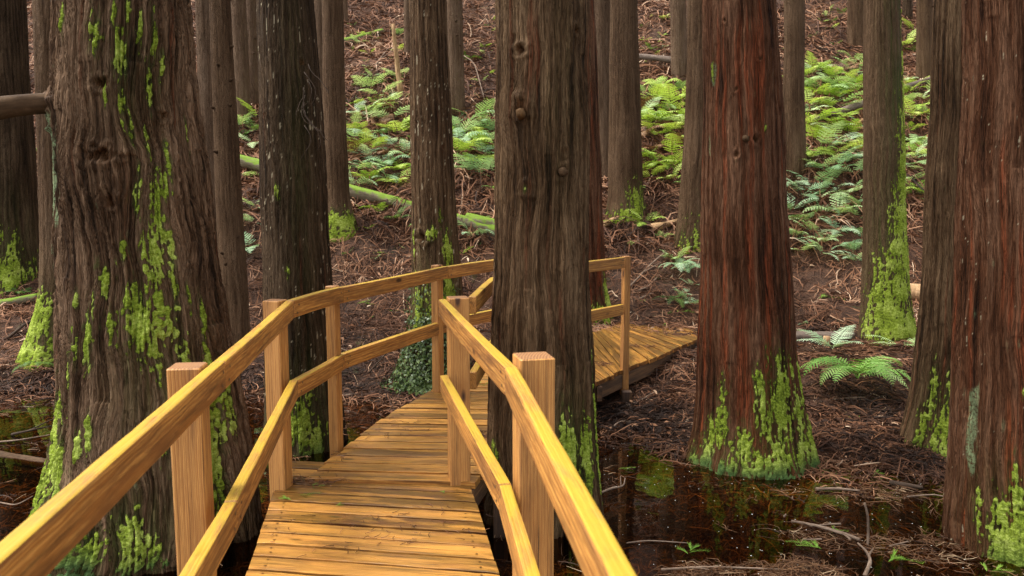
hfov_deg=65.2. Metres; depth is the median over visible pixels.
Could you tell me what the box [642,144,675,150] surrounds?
fern
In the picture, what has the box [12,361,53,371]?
fern
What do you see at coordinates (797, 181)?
fern
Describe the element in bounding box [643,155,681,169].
fern
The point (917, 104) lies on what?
fern
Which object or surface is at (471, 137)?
fern
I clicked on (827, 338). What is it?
stump
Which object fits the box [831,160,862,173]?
fern
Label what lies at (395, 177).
fern
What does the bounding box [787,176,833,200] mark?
fern
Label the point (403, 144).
fern
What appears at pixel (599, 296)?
conifer tree
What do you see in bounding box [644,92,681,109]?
fern
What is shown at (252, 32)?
conifer tree
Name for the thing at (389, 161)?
fern
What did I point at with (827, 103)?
fern
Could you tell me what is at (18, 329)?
fallen branch
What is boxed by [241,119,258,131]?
fern
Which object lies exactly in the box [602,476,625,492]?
fallen branch
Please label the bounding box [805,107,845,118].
fern
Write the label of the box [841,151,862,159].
fern
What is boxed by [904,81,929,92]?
fern
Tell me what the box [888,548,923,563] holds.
conifer sprig
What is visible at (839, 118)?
fern
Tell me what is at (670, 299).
fern
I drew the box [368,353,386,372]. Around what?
fallen branch
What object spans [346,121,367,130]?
fern
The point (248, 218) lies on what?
fern
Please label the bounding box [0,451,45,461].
fallen log
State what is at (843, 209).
fern
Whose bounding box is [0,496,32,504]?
fallen branch
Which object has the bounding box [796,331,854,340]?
fallen log
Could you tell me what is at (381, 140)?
fern
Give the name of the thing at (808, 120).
fern
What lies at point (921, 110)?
fern
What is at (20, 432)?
fallen branch
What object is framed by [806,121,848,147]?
fern
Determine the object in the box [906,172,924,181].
fern
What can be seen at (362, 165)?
fern
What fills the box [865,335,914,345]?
fern
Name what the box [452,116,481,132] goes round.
fern
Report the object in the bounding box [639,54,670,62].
fallen log
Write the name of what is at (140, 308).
conifer tree
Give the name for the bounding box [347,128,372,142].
fern
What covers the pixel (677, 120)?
fern
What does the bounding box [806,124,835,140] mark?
fern
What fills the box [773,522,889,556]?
needle heap
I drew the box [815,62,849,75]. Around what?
fern
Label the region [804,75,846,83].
fern
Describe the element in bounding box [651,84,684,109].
fern
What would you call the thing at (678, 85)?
fern
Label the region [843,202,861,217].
fern
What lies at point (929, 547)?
needle heap
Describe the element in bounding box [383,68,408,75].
fern
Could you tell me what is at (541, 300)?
conifer tree
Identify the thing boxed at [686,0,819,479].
conifer tree
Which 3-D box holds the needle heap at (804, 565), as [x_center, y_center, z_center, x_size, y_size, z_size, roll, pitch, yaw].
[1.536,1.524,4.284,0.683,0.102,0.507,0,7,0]
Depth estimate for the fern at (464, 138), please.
13.97 m
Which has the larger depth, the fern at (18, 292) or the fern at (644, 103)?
the fern at (644, 103)
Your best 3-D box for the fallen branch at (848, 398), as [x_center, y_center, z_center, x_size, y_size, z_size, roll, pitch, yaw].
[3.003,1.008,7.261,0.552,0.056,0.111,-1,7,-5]
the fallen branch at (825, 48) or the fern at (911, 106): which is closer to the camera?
the fern at (911, 106)
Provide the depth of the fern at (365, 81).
15.40 m
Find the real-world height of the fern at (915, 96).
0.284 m
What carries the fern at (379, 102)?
on the ground
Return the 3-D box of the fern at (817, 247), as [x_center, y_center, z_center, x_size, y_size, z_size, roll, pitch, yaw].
[4.369,-0.544,11.228,0.952,0.179,0.742,29,17,37]
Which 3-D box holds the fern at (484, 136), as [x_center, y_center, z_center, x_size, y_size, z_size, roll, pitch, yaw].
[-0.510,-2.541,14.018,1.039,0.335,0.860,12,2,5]
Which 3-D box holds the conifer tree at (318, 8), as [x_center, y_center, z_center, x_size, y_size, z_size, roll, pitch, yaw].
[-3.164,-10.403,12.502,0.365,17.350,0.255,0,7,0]
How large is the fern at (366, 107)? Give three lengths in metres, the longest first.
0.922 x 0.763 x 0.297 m
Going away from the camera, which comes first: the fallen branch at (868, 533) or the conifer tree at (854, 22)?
the fallen branch at (868, 533)
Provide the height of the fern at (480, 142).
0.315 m
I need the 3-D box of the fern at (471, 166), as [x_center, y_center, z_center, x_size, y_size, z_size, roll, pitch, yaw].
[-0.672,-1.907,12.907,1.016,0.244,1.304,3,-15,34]
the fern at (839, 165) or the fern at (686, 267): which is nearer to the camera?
the fern at (686, 267)
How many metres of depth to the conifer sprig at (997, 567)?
4.32 m
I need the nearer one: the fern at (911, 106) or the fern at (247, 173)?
the fern at (247, 173)
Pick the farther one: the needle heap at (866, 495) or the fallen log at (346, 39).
the fallen log at (346, 39)
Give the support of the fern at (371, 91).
on the ground
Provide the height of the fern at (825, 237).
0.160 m
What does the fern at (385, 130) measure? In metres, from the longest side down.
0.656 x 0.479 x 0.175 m
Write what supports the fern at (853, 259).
on the ground
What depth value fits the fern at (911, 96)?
14.95 m
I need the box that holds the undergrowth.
[36,136,911,225]
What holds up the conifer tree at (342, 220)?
on the ground
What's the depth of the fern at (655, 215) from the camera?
12.18 m
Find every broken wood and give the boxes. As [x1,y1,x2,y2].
[603,216,619,226]
[651,219,676,231]
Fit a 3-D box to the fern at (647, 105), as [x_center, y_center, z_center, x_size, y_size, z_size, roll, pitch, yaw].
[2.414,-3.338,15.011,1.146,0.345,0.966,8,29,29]
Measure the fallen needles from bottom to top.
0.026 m
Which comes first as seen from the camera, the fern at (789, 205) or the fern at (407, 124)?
the fern at (789, 205)
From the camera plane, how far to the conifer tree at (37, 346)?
8.62 m
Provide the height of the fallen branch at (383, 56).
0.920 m
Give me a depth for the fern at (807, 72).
15.65 m
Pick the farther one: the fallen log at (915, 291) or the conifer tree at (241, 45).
the conifer tree at (241, 45)
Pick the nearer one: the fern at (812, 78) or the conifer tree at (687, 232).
the conifer tree at (687, 232)
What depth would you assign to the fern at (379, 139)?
13.92 m
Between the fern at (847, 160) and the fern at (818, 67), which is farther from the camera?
the fern at (818, 67)
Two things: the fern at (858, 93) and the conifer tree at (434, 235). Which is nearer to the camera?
the conifer tree at (434, 235)
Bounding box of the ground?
[0,0,943,470]
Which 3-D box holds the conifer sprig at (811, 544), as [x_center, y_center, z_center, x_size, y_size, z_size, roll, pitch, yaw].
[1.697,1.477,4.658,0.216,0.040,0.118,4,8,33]
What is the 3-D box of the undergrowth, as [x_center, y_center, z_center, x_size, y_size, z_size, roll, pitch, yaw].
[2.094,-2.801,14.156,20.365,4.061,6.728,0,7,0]
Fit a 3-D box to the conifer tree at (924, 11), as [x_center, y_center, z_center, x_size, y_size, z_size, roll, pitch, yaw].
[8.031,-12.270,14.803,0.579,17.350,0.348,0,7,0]
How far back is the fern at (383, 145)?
13.23 m
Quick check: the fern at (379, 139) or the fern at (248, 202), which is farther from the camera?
the fern at (379, 139)
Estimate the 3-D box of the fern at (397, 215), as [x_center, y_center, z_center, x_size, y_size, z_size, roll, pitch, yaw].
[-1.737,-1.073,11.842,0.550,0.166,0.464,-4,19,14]
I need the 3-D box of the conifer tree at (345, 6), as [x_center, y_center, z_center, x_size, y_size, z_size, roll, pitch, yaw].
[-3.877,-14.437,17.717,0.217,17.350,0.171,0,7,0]
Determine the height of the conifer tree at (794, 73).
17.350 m
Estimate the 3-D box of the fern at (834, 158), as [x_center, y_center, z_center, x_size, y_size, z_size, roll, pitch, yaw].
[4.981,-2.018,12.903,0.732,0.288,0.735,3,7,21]
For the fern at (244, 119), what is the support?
on the ground
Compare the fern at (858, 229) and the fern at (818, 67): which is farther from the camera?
the fern at (818, 67)
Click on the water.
(674, 519)
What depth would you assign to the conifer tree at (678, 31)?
16.15 m
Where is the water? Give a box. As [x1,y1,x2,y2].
[0,390,1023,575]
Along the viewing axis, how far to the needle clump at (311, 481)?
4.56 m
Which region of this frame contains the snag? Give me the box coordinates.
[391,24,402,95]
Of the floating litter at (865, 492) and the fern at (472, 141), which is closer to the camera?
the floating litter at (865, 492)
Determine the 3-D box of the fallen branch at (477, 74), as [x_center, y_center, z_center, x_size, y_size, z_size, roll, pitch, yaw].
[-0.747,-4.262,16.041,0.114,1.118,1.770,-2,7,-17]
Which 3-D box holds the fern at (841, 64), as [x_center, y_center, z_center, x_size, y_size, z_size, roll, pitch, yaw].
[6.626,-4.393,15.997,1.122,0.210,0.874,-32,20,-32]
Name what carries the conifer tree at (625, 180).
on the ground
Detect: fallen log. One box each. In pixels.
[0,293,36,308]
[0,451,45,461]
[240,154,494,238]
[344,28,384,45]
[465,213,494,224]
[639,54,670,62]
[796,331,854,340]
[812,100,862,122]
[904,76,929,88]
[910,283,919,301]
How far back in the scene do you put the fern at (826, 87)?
14.84 m
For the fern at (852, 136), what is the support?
on the ground
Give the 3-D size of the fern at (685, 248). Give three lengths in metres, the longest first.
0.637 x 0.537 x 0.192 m
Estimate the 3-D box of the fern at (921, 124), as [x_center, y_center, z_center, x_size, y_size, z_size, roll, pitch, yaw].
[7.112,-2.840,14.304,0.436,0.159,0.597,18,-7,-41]
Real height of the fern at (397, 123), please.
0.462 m
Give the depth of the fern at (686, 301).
10.41 m
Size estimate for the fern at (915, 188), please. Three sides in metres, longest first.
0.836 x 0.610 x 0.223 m
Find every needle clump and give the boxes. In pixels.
[291,473,352,485]
[630,344,655,348]
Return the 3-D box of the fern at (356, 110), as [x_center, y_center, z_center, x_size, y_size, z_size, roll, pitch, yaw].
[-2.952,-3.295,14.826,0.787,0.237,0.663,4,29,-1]
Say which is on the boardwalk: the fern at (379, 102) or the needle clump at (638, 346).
the needle clump at (638, 346)
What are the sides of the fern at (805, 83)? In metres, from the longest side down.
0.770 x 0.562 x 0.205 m
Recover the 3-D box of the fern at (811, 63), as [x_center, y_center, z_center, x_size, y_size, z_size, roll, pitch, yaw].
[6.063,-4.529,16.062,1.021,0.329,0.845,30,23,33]
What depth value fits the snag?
15.26 m
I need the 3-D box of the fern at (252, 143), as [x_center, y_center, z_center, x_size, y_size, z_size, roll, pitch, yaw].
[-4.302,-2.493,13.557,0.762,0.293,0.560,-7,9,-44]
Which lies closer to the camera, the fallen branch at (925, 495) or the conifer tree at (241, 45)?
the fallen branch at (925, 495)
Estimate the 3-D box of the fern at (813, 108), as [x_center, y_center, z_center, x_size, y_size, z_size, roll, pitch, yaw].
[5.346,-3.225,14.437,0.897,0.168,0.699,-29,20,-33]
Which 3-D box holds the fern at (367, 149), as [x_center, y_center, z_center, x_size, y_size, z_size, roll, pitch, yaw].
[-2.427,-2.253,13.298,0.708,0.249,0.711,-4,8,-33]
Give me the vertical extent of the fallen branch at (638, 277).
0.536 m
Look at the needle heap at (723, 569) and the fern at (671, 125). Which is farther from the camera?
the fern at (671, 125)
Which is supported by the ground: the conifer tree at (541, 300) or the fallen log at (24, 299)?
the fallen log at (24, 299)
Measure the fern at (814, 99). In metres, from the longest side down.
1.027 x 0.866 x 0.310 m
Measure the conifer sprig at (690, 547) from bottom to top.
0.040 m
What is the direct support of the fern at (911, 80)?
on the ground
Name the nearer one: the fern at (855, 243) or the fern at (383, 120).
the fern at (855, 243)
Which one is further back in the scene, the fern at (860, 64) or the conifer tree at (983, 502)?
the fern at (860, 64)
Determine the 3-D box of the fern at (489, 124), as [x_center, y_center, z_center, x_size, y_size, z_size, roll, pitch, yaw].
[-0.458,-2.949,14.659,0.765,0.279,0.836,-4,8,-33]
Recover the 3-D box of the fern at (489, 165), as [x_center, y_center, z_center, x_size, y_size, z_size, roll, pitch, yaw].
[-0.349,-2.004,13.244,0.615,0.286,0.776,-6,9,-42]
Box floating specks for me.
[604,443,965,575]
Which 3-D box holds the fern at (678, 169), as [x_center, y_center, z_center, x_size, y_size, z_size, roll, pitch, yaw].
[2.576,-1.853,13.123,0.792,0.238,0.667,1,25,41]
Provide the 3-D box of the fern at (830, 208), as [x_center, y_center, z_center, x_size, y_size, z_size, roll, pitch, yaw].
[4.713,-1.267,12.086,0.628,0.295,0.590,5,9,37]
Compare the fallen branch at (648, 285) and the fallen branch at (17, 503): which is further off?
the fallen branch at (648, 285)
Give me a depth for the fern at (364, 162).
12.95 m
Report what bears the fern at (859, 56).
on the ground
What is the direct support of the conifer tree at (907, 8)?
on the ground
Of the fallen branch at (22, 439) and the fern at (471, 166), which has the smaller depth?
the fallen branch at (22, 439)
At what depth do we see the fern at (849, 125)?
13.79 m
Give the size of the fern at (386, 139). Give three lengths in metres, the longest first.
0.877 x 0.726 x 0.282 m
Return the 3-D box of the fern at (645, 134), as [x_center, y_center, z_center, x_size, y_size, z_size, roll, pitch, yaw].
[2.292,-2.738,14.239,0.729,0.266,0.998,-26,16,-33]
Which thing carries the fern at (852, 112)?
on the ground
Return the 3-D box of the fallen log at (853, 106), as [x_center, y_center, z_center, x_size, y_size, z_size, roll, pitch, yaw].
[5.936,-3.201,14.421,1.530,0.500,0.132,-4,8,-32]
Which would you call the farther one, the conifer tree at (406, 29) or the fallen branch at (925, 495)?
the conifer tree at (406, 29)
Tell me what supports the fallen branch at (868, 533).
on the water
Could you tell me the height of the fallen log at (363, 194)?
1.572 m
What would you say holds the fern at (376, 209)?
on the ground
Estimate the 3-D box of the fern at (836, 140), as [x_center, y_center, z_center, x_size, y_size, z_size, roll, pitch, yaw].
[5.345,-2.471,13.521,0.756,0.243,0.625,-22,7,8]
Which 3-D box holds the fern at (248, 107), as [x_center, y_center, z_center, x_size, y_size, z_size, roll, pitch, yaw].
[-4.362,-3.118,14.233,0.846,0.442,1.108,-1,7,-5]
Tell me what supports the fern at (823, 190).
on the ground
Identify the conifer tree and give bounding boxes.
[0,0,38,296]
[0,0,261,575]
[14,0,54,370]
[195,0,217,247]
[209,0,249,343]
[231,0,251,122]
[246,0,258,109]
[256,0,347,456]
[314,0,322,101]
[321,0,357,241]
[343,0,347,22]
[400,0,462,385]
[404,0,409,54]
[447,0,464,116]
[483,0,604,538]
[589,0,613,327]
[594,0,609,179]
[605,0,647,225]
[670,0,686,81]
[674,0,703,253]
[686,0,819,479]
[783,0,806,181]
[847,0,863,50]
[857,0,916,345]
[899,0,961,459]
[902,0,912,19]
[915,0,932,83]
[942,0,1023,566]
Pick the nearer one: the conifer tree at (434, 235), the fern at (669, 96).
the conifer tree at (434, 235)
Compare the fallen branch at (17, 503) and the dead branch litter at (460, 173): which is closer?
the fallen branch at (17, 503)
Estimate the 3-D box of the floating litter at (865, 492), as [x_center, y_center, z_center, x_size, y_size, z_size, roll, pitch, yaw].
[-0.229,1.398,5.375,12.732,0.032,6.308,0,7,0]
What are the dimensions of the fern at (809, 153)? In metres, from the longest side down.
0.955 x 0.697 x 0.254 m
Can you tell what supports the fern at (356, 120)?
on the ground
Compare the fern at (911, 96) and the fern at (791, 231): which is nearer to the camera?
the fern at (791, 231)
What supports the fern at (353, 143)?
on the ground
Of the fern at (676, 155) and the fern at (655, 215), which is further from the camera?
the fern at (676, 155)
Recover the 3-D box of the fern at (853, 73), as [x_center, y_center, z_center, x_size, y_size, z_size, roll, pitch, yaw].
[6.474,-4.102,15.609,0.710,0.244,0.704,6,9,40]
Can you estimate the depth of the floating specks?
4.89 m
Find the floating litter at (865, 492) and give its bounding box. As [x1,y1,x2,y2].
[0,389,1023,575]
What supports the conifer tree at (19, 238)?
on the ground
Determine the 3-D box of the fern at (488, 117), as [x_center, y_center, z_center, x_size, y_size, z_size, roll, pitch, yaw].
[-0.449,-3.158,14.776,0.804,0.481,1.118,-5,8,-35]
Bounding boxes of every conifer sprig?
[677,542,710,553]
[785,538,819,547]
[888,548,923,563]
[981,563,1013,575]
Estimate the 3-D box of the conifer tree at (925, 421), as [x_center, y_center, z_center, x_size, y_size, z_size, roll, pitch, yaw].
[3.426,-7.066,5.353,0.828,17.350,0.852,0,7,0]
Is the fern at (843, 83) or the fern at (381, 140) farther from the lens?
the fern at (843, 83)
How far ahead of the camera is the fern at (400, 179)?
12.63 m
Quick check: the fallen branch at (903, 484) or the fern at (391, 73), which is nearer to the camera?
the fallen branch at (903, 484)
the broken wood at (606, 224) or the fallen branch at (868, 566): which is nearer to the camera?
the fallen branch at (868, 566)
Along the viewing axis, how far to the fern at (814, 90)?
14.89 m
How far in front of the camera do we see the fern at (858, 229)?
11.36 m
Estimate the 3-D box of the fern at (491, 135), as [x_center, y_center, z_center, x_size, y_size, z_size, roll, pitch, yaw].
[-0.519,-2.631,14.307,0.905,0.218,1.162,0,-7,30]
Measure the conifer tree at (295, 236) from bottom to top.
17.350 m
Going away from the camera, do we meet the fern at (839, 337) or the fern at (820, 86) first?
the fern at (839, 337)
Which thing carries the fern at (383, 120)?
on the ground
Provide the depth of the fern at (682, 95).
15.52 m
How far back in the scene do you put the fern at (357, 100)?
15.05 m
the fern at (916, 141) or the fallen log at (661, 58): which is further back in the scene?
the fallen log at (661, 58)
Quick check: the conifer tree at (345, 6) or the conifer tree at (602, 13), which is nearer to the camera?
the conifer tree at (602, 13)
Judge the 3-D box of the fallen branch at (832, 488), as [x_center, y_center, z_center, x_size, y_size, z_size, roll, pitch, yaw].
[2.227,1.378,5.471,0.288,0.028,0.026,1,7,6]
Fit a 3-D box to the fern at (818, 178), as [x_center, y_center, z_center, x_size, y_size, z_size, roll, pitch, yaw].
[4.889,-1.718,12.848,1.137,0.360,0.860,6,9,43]
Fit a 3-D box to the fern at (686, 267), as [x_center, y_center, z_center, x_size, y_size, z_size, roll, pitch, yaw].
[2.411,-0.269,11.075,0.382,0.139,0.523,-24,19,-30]
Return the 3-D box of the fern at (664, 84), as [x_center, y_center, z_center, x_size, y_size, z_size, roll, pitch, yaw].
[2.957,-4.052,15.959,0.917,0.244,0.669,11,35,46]
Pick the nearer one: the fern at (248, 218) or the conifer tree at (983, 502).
the conifer tree at (983, 502)
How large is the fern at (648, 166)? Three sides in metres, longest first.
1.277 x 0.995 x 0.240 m
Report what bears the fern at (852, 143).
on the ground
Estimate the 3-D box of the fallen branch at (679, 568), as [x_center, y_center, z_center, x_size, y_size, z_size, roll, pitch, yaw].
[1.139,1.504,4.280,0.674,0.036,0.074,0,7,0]
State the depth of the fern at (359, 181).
12.59 m
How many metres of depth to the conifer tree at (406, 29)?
17.02 m
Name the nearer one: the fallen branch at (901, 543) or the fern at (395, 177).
the fallen branch at (901, 543)
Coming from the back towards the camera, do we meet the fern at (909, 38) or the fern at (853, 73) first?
the fern at (909, 38)
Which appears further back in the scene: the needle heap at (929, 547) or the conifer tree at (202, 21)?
the conifer tree at (202, 21)
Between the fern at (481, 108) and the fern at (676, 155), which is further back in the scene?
the fern at (481, 108)
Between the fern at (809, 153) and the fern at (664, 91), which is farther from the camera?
the fern at (664, 91)
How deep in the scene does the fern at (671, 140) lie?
13.62 m
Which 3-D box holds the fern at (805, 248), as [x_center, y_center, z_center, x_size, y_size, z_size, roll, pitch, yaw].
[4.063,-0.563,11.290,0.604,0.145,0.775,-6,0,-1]
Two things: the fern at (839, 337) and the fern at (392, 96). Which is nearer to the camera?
the fern at (839, 337)
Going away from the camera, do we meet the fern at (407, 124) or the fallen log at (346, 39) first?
the fern at (407, 124)
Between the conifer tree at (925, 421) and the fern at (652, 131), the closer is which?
the conifer tree at (925, 421)
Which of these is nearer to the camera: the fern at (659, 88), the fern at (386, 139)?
the fern at (386, 139)
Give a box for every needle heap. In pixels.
[651,558,750,575]
[737,552,857,575]
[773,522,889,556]
[834,479,931,505]
[854,530,992,572]
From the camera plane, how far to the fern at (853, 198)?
11.96 m
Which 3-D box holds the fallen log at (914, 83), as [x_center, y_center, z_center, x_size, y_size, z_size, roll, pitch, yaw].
[7.888,-3.986,15.525,0.835,0.333,0.124,-2,7,-19]
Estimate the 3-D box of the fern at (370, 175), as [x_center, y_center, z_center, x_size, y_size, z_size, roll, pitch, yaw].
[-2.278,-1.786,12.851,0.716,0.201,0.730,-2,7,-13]
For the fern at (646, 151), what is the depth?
13.59 m
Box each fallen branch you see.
[0,434,49,442]
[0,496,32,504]
[6,320,30,339]
[11,419,52,435]
[367,48,392,76]
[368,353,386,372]
[464,55,484,98]
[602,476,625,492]
[626,540,686,543]
[630,251,665,286]
[633,273,660,291]
[661,566,780,570]
[791,520,859,540]
[803,538,821,540]
[807,39,842,56]
[815,487,859,491]
[819,397,864,402]
[857,542,873,575]
[863,502,869,545]
[889,480,922,488]
[889,541,908,546]
[908,494,942,496]
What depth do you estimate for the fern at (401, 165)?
12.85 m
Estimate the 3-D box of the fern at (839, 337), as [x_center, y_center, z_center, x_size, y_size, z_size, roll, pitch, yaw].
[3.393,0.539,8.640,0.678,0.229,0.606,2,7,15]
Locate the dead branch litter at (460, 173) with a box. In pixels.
[27,0,929,263]
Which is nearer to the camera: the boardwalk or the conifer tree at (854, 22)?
the boardwalk
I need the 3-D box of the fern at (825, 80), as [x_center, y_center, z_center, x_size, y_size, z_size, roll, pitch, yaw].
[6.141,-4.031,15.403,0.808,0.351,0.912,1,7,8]
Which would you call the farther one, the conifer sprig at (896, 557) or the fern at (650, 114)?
the fern at (650, 114)
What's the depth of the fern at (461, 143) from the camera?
13.40 m
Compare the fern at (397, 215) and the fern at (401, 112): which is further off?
the fern at (401, 112)
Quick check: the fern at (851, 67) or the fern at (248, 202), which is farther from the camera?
the fern at (851, 67)
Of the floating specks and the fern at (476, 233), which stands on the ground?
the fern at (476, 233)
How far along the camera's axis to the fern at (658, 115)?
14.63 m
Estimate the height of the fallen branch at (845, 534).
0.052 m
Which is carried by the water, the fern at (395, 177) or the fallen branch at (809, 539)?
the fallen branch at (809, 539)
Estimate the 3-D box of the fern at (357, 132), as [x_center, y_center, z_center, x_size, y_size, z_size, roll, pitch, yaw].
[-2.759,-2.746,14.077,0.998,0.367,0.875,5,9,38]
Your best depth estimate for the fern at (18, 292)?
10.13 m
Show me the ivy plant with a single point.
(424, 386)
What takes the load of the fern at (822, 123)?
on the ground
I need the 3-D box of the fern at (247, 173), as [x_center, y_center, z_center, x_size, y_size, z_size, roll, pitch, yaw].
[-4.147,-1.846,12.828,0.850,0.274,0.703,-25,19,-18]
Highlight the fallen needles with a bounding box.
[264,325,689,558]
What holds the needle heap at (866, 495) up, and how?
in the water
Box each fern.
[7,287,31,293]
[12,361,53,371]
[236,98,257,116]
[237,112,256,126]
[239,134,258,147]
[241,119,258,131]
[242,169,258,177]
[243,198,259,207]
[243,214,260,223]
[244,232,261,253]
[346,101,365,115]
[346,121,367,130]
[346,128,381,138]
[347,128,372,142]
[347,139,372,156]
[348,96,375,103]
[348,112,361,125]
[348,143,382,156]
[348,158,384,171]
[349,136,389,151]
[349,169,377,185]
[351,72,390,87]
[352,170,380,179]
[354,160,384,169]
[356,138,371,146]
[357,103,394,111]
[359,202,391,211]
[360,80,400,93]
[362,105,409,118]
[362,153,408,165]
[363,132,397,145]
[364,142,407,156]
[365,114,394,127]
[366,160,402,182]
[367,97,397,106]
[372,127,389,134]
[373,91,409,104]
[375,117,409,133]
[375,168,410,182]
[376,134,409,149]
[377,155,410,171]
[382,206,410,218]
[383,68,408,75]
[388,139,409,155]
[395,119,409,126]
[452,98,494,116]
[452,110,493,123]
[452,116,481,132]
[452,126,493,143]
[453,127,488,142]
[453,137,480,152]
[453,152,491,175]
[453,152,493,163]
[457,220,493,236]
[462,131,486,146]
[468,137,493,153]
[472,130,494,141]
[473,130,493,150]
[474,111,494,121]
[477,119,494,130]
[484,157,494,169]
[628,209,664,225]
[640,77,667,90]
[641,83,683,100]
[641,96,653,107]
[641,96,668,114]
[641,106,677,121]
[641,121,676,134]
[641,122,683,131]
[641,125,663,139]
[642,76,678,87]
[642,108,684,121]
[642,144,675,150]
[642,148,681,168]
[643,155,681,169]
[643,157,672,170]
[643,164,666,176]
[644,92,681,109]
[646,87,680,98]
[646,114,684,125]
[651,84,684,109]
[651,94,684,114]
[652,293,689,306]
[655,149,682,160]
[656,133,683,146]
[657,164,680,178]
[658,132,682,153]
[659,86,685,98]
[659,258,696,271]
[661,246,691,258]
[671,261,698,271]
[673,81,685,89]
[676,289,698,303]
[782,61,831,76]
[786,170,841,181]
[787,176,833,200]
[787,180,808,185]
[787,195,819,208]
[788,209,819,221]
[789,218,831,234]
[789,228,806,235]
[791,241,819,251]
[793,237,855,259]
[796,325,862,348]
[800,355,910,388]
[802,194,839,212]
[803,192,861,212]
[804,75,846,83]
[804,77,850,89]
[804,78,818,86]
[804,145,862,171]
[804,153,844,167]
[805,51,831,68]
[805,60,836,71]
[805,86,832,96]
[805,88,829,104]
[805,103,827,112]
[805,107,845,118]
[805,109,834,123]
[805,177,840,194]
[805,233,843,240]
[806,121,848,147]
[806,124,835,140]
[806,146,836,157]
[808,84,841,94]
[810,122,854,128]
[811,91,862,103]
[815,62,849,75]
[815,72,850,83]
[817,144,853,154]
[819,99,837,106]
[819,107,856,120]
[820,88,852,96]
[820,126,861,143]
[820,217,861,234]
[822,135,847,143]
[823,179,862,196]
[824,117,861,133]
[825,103,859,118]
[825,193,860,209]
[826,180,854,189]
[827,69,862,81]
[827,78,862,91]
[829,61,861,71]
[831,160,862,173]
[831,239,861,250]
[833,76,862,92]
[833,139,862,148]
[833,227,862,235]
[834,153,859,161]
[835,57,862,74]
[835,252,861,261]
[839,50,862,59]
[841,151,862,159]
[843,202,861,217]
[844,58,862,66]
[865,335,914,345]
[902,19,913,28]
[902,30,915,44]
[904,77,928,87]
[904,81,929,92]
[904,95,929,108]
[904,99,929,116]
[905,121,925,129]
[905,134,927,144]
[906,93,915,101]
[906,142,926,154]
[906,143,926,157]
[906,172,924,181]
[906,180,924,191]
[907,104,928,113]
[909,89,929,98]
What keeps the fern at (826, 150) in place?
on the ground
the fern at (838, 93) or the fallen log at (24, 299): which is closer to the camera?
the fallen log at (24, 299)
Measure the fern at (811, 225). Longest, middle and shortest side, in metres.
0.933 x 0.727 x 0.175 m
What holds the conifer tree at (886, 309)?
on the ground
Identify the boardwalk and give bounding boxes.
[0,256,696,575]
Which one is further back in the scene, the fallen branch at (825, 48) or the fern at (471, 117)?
the fallen branch at (825, 48)
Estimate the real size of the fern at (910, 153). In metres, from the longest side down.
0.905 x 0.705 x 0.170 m
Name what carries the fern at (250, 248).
on the ground
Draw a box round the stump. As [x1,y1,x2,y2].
[822,336,830,346]
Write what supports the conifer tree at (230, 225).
on the ground
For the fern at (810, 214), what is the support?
on the ground
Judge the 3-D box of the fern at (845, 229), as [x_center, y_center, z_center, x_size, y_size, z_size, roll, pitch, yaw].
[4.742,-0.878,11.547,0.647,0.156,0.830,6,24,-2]
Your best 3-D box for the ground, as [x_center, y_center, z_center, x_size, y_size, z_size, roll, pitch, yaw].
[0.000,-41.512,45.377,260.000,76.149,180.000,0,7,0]
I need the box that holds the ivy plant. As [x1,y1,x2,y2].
[380,284,472,395]
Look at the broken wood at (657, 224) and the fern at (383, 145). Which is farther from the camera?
the fern at (383, 145)
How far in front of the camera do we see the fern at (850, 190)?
12.31 m
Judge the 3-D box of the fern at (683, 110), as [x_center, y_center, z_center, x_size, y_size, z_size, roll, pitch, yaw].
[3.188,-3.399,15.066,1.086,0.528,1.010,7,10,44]
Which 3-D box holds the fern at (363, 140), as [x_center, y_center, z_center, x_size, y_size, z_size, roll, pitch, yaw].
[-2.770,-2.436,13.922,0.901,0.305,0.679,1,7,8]
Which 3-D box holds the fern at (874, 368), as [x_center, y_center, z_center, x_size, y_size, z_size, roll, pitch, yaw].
[3.195,0.802,7.330,1.033,0.402,0.968,0,7,0]
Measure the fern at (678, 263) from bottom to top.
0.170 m
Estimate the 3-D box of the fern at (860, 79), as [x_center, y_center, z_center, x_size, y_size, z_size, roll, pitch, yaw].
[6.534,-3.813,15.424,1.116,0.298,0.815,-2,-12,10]
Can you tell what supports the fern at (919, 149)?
on the ground
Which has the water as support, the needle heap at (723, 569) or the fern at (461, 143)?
the needle heap at (723, 569)
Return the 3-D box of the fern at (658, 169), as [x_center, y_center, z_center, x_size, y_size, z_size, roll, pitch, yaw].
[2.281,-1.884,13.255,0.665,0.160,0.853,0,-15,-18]
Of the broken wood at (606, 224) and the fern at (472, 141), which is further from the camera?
the fern at (472, 141)
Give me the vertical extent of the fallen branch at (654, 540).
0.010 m
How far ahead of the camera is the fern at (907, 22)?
17.94 m
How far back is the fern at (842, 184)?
12.44 m
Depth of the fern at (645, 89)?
15.92 m
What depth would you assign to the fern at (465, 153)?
13.28 m
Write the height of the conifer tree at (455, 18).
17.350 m
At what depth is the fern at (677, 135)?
13.85 m

